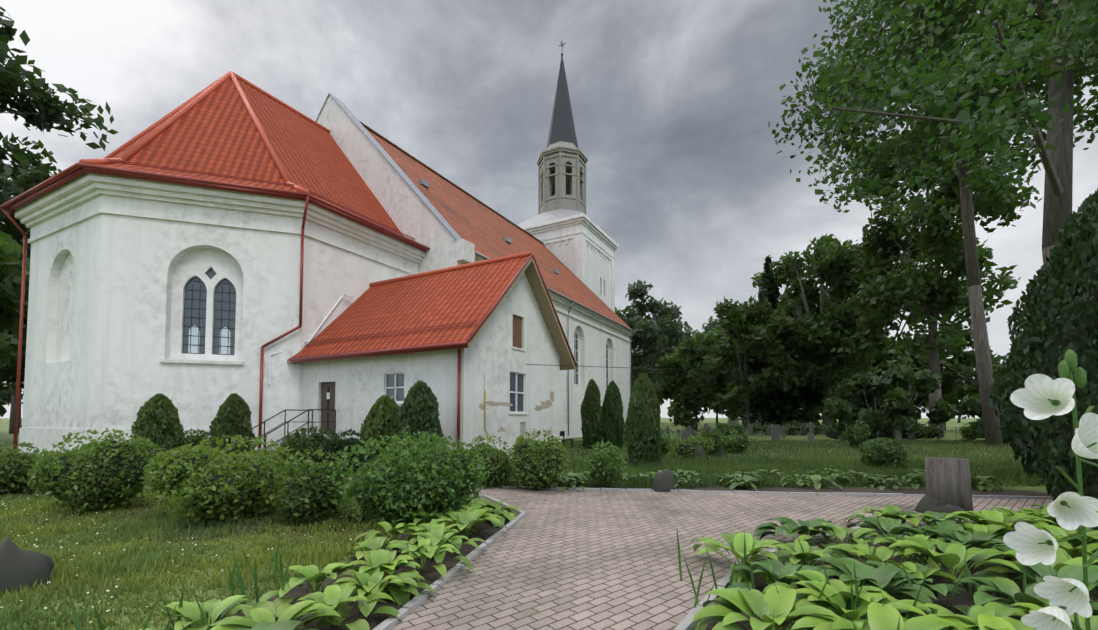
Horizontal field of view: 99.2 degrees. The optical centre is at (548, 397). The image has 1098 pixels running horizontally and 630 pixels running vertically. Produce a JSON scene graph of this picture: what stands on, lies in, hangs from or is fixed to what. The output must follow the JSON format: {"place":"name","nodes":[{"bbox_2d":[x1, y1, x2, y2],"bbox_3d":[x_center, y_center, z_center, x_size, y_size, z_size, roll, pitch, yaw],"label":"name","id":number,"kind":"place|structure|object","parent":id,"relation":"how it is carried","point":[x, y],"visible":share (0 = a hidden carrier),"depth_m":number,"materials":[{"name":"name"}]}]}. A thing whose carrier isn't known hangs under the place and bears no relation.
{"place":"outdoors","nodes":[
{"label":"outdoors","id":0,"kind":"place"},
{"bbox_2d":[18,428,301,455],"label":"wall plinth","id":1,"kind":"structure","parent":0,"point":[42,438],"depth_m":18.27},
{"bbox_2d":[22,213,411,428],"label":"choir walls","id":2,"kind":"structure","parent":0,"point":[105,319],"depth_m":18.23,"materials":[{"name":"white paint"}]},
{"bbox_2d":[160,359,243,364],"bbox_3d":[-13.218,-1.334,17.854,0.160,0.120,2.700,-8,-8,72],"label":"window sill","id":3,"kind":"structure","parent":2,"relation":"attached to","point":[200,362],"depth_m":17.77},
{"bbox_2d":[12,77,402,235],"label":"roof","id":4,"kind":"structure","parent":2,"relation":"on","point":[215,131],"depth_m":21.45,"materials":[{"name":"red tile"}]},
{"bbox_2d":[4,71,329,207],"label":"roof ridge caps","id":5,"kind":"object","parent":4,"relation":"on","point":[181,110],"visible":0.58,"depth_m":21.53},
{"bbox_2d":[105,158,414,240],"bbox_3d":[-16.277,-8.479,23.747,14.778,0.105,12.035,-1,-3,29],"label":"choir snow guard","id":6,"kind":"object","parent":4,"relation":"attached to","point":[120,161],"visible":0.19,"depth_m":18.63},
{"bbox_2d":[182,268,235,354],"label":"window frames","id":7,"kind":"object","parent":2,"relation":"in","point":[219,295],"visible":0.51,"depth_m":18.48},
{"bbox_2d":[182,281,234,354],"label":"window muntins","id":8,"kind":"object","parent":7,"relation":"attached to","point":[228,328],"visible":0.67,"depth_m":18.40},
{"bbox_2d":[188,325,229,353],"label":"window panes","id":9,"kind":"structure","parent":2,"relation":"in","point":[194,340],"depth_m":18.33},
{"bbox_2d":[15,172,424,274],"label":"cornice","id":10,"kind":"structure","parent":2,"relation":"attached to","point":[79,199],"depth_m":18.35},
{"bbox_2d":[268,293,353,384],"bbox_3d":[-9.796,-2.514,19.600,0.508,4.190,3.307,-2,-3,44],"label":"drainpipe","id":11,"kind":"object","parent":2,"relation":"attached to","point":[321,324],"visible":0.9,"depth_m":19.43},
{"bbox_2d":[259,434,337,455],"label":"entrance steps","id":12,"kind":"structure","parent":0,"point":[278,443],"depth_m":16.91,"materials":[{"name":"grey concrete"}]},
{"bbox_2d":[252,409,335,450],"bbox_3d":[-9.367,1.354,16.947,1.434,1.829,2.635,-1,-3,29],"label":"stair railing","id":13,"kind":"object","parent":12,"relation":"on","point":[284,424],"visible":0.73,"depth_m":16.80,"materials":[{"name":"black metal"}]},
{"bbox_2d":[317,95,455,272],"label":"gable wall","id":14,"kind":"structure","parent":0,"point":[409,212],"depth_m":25.98,"materials":[{"name":"white paint"}]},
{"bbox_2d":[315,93,461,239],"bbox_3d":[-13.441,-13.245,29.097,20.612,11.247,0.860,-1,-3,29],"label":"gable coping","id":15,"kind":"object","parent":14,"relation":"on","point":[409,182],"visible":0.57,"depth_m":26.30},
{"bbox_2d":[454,239,474,265],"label":"nave kneelers","id":16,"kind":"object","parent":14,"relation":"attached to","point":[465,251],"visible":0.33,"depth_m":23.47,"materials":[{"name":"white paint"}]},
{"bbox_2d":[302,272,559,447],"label":"annex walls","id":17,"kind":"structure","parent":0,"point":[493,355],"depth_m":17.18,"materials":[{"name":"white paint"}]},
{"bbox_2d":[321,382,335,434],"bbox_3d":[-8.626,0.437,18.299,1.020,2.060,0.040,-1,-3,29],"label":"annex door","id":18,"kind":"structure","parent":17,"relation":"in","point":[327,419],"depth_m":18.32,"materials":[{"name":"brown wood"}]},
{"bbox_2d":[287,256,528,359],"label":"annex roof","id":19,"kind":"structure","parent":17,"relation":"on","point":[471,294],"depth_m":17.82,"materials":[{"name":"red tile"}]},
{"bbox_2d":[287,256,575,369],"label":"annex soffit","id":20,"kind":"structure","parent":19,"relation":"attached to","point":[531,271],"depth_m":19.14,"materials":[{"name":"brown wood"}]},
{"bbox_2d":[289,253,576,449],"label":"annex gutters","id":21,"kind":"object","parent":17,"relation":"attached to","point":[432,347],"visible":0.81,"depth_m":15.94,"materials":[{"name":"red metal"}]},
{"bbox_2d":[526,364,1003,373],"bbox_3d":[34.200,-3.042,39.725,82.190,5.424,0.024,2,-3,-31],"label":"power cable","id":22,"kind":"object","parent":21,"relation":"attached to","point":[709,370],"visible":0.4,"depth_m":22.91,"materials":[{"name":"black metal"}]},
{"bbox_2d":[385,347,528,413],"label":"window frames","id":23,"kind":"structure","parent":17,"relation":"in","point":[401,402],"depth_m":17.55,"materials":[{"name":"white wood"}]},
{"bbox_2d":[387,373,522,411],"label":"window panes","id":24,"kind":"structure","parent":23,"relation":"in","point":[400,383],"depth_m":17.54,"materials":[{"name":"grey glass"}]},
{"bbox_2d":[391,390,553,441],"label":"peeling plaster patches","id":25,"kind":"object","parent":17,"relation":"attached to","point":[546,404],"visible":0.73,"depth_m":18.50,"materials":[{"name":"beige paint"}]},
{"bbox_2d":[484,390,488,443],"bbox_3d":[-2.119,0.972,15.887,0.044,2.400,0.224,-1,-3,29],"label":"pipe","id":26,"kind":"object","parent":17,"relation":"attached to","point":[485,417],"visible":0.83,"depth_m":15.82,"materials":[{"name":"white metal"}]},
{"bbox_2d":[513,315,521,348],"bbox_3d":[-1.262,-2.492,17.925,0.001,1.260,0.800,-1,-3,29],"label":"attic shutter","id":27,"kind":"object","parent":17,"relation":"attached to","point":[517,331],"visible":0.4,"depth_m":18.01,"materials":[{"name":"brown wood"}]},
{"bbox_2d":[520,422,524,434],"bbox_3d":[-1.040,1.216,18.041,0.001,0.500,0.420,-1,-3,29],"label":"annex vent","id":28,"kind":"object","parent":17,"relation":"in","point":[522,428],"visible":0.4,"depth_m":18.07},
{"bbox_2d":[369,251,532,286],"bbox_3d":[-4.685,-5.382,20.057,9.230,0.240,0.240,-1,-3,29],"label":"roof ridge cap","id":29,"kind":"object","parent":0,"point":[475,264],"depth_m":19.52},
{"bbox_2d":[366,129,630,328],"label":"roof","id":30,"kind":"structure","parent":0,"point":[484,229],"depth_m":34.66,"materials":[{"name":"red tile"}]},
{"bbox_2d":[359,121,543,243],"bbox_3d":[-6.998,-17.681,40.976,0.280,0.280,25.970,-1,-3,29],"label":"roof ridge cap","id":31,"kind":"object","parent":30,"relation":"attached to","point":[421,163],"depth_m":37.68,"materials":[{"name":"metal"}]},
{"bbox_2d":[417,179,558,273],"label":"roof vents","id":32,"kind":"object","parent":30,"relation":"attached to","point":[424,183],"visible":0.64,"depth_m":34.61,"materials":[{"name":"grey metal"}]},
{"bbox_2d":[448,440,560,457],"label":"wall plinth","id":33,"kind":"structure","parent":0,"point":[508,445],"depth_m":16.93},
{"bbox_2d":[0,418,1052,629],"bbox_3d":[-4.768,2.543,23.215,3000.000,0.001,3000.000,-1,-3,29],"label":"ground","id":34,"kind":"structure","parent":0,"point":[6,437],"depth_m":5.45,"materials":[{"name":"green plant"}]},
{"bbox_2d":[0,163,429,448],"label":"gutter and downspouts","id":35,"kind":"object","parent":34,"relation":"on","point":[157,177],"visible":0.79,"depth_m":18.43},
{"bbox_2d":[0,442,965,593],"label":"rocks","id":36,"kind":"object","parent":34,"relation":"on","point":[19,566],"visible":0.6,"depth_m":4.17,"materials":[{"name":"grey stone"}]},
{"bbox_2d":[0,462,1001,622],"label":"clover flowers","id":37,"kind":"object","parent":34,"relation":"on","point":[169,542],"visible":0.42,"depth_m":5.30,"materials":[{"name":"white plant"}]},
{"bbox_2d":[0,188,1097,524],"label":"shrub","id":38,"kind":"object","parent":34,"relation":"on","point":[1066,428],"visible":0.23,"depth_m":7.56,"materials":[{"name":"green plant"}]},
{"bbox_2d":[1,482,1097,629],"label":"soil beds","id":39,"kind":"object","parent":34,"relation":"on","point":[430,576],"visible":0.04,"depth_m":4.97,"materials":[{"name":"brown soil"}]},
{"bbox_2d":[0,525,1079,629],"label":"weed leaves","id":40,"kind":"object","parent":39,"relation":"on","point":[856,601],"visible":0.58,"depth_m":3.64,"materials":[{"name":"green plant"}]},
{"bbox_2d":[139,468,1097,629],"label":"hosta plants","id":41,"kind":"object","parent":39,"relation":"on","point":[988,530],"visible":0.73,"depth_m":3.98,"materials":[{"name":"green plant"}]},
{"bbox_2d":[925,457,972,513],"bbox_3d":[6.286,1.411,7.363,0.600,0.880,0.600,-1,-3,29],"label":"gravestone","id":42,"kind":"object","parent":39,"relation":"on","point":[947,480],"visible":0.66,"depth_m":7.15,"materials":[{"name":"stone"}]},
{"bbox_2d":[560,431,573,445],"bbox_3d":[0.602,2.095,22.694,0.550,0.853,1.600,-1,-3,29],"label":"bench","id":43,"kind":"object","parent":34,"relation":"on","point":[562,433],"visible":0.35,"depth_m":23.20,"materials":[{"name":"black metal"}]},
{"bbox_2d":[560,422,625,438],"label":"wall plinth","id":44,"kind":"structure","parent":34,"relation":"on","point":[575,431],"depth_m":34.88,"materials":[{"name":"white paint"}]},
{"bbox_2d":[727,417,738,425],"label":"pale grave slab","id":45,"kind":"structure","parent":34,"relation":"on","point":[733,422],"depth_m":62.13,"materials":[{"name":"grey stone"}]},
{"bbox_2d":[660,420,956,442],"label":"grave markers","id":46,"kind":"object","parent":34,"relation":"on","point":[775,432],"visible":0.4,"depth_m":32.84,"materials":[{"name":"stone"}]},
{"bbox_2d":[660,420,977,458],"bbox_3d":[14.105,2.196,30.652,17.983,1.495,29.630,-5,-6,63],"label":"hedge","id":47,"kind":"object","parent":34,"relation":"on","point":[710,447],"depth_m":21.29,"materials":[{"name":"green plant"}]},
{"bbox_2d":[1003,349,1097,629],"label":"bellflower plant","id":48,"kind":"object","parent":34,"relation":"on","point":[1038,396],"visible":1,"depth_m":0.69,"materials":[{"name":"white plant"}]},
{"bbox_2d":[0,0,1097,417],"label":"sky","id":49,"kind":"structure","parent":0,"point":[673,102],"materials":[{"name":"grey"}]},
{"bbox_2d":[532,223,614,312],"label":"tower walls","id":50,"kind":"structure","parent":0,"point":[587,266],"depth_m":51.89,"materials":[{"name":"white paint"}]},
{"bbox_2d":[517,209,582,226],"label":"tower roof","id":51,"kind":"structure","parent":50,"relation":"on","point":[550,215],"depth_m":52.88,"materials":[{"name":"white metal"}]},
{"bbox_2d":[540,151,584,213],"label":"belfry","id":52,"kind":"object","parent":51,"relation":"on","point":[549,193],"visible":0.54,"depth_m":54.74,"materials":[{"name":"paint"}]},
{"bbox_2d":[546,141,576,149],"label":"spire skirt","id":53,"kind":"object","parent":52,"relation":"on","point":[563,143],"visible":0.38,"depth_m":55.24,"materials":[{"name":"white metal"}]},
{"bbox_2d":[546,55,578,148],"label":"spire","id":54,"kind":"structure","parent":52,"relation":"on","point":[562,127],"depth_m":56.29,"materials":[{"name":"metal"}]},
{"bbox_2d":[537,146,587,214],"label":"belfry mouldings","id":55,"kind":"object","parent":50,"relation":"on","point":[542,158],"visible":0.56,"depth_m":54.77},
{"bbox_2d":[520,213,618,259],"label":"tower cornice","id":56,"kind":"structure","parent":50,"relation":"attached to","point":[585,220],"depth_m":51.83,"materials":[{"name":"white paint"}]},
{"bbox_2d":[545,238,611,264],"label":"dentils","id":57,"kind":"object","parent":50,"relation":"attached to","point":[588,246],"visible":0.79,"depth_m":52.70,"materials":[{"name":"white paint"}]},
{"bbox_2d":[552,300,629,422],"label":"nave walls","id":58,"kind":"structure","parent":0,"point":[593,341],"depth_m":38.40,"materials":[{"name":"white paint"}]},
{"bbox_2d":[466,251,634,435],"bbox_3d":[2.056,-2.129,35.121,0.520,9.975,26.275,-1,-3,29],"label":"gutter and downspouts","id":59,"kind":"object","parent":58,"relation":"attached to","point":[549,289],"visible":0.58,"depth_m":34.49,"materials":[{"name":"grey metal"}]},
{"bbox_2d":[475,254,632,341],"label":"cornice","id":60,"kind":"structure","parent":58,"relation":"attached to","point":[576,307],"depth_m":37.24,"materials":[{"name":"white paint"}]},
{"bbox_2d":[574,331,608,384],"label":"nave window frames","id":61,"kind":"structure","parent":58,"relation":"in","point":[578,362],"depth_m":37.04,"materials":[{"name":"white wood"}]},
{"bbox_2d":[574,332,607,388],"bbox_3d":[0.645,-3.176,34.080,0.001,4.175,19.650,-1,-3,29],"label":"window","id":62,"kind":"structure","parent":61,"relation":"in","point":[575,346],"depth_m":36.93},
{"bbox_2d":[345,478,1053,629],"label":"paving path","id":63,"kind":"structure","parent":0,"point":[558,559],"depth_m":5.13,"materials":[{"name":"grey brick"}]},
{"bbox_2d":[373,486,1052,629],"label":"paving kerb","id":64,"kind":"structure","parent":63,"relation":"on","point":[685,623],"depth_m":5.59,"materials":[{"name":"concrete"}]}
]}

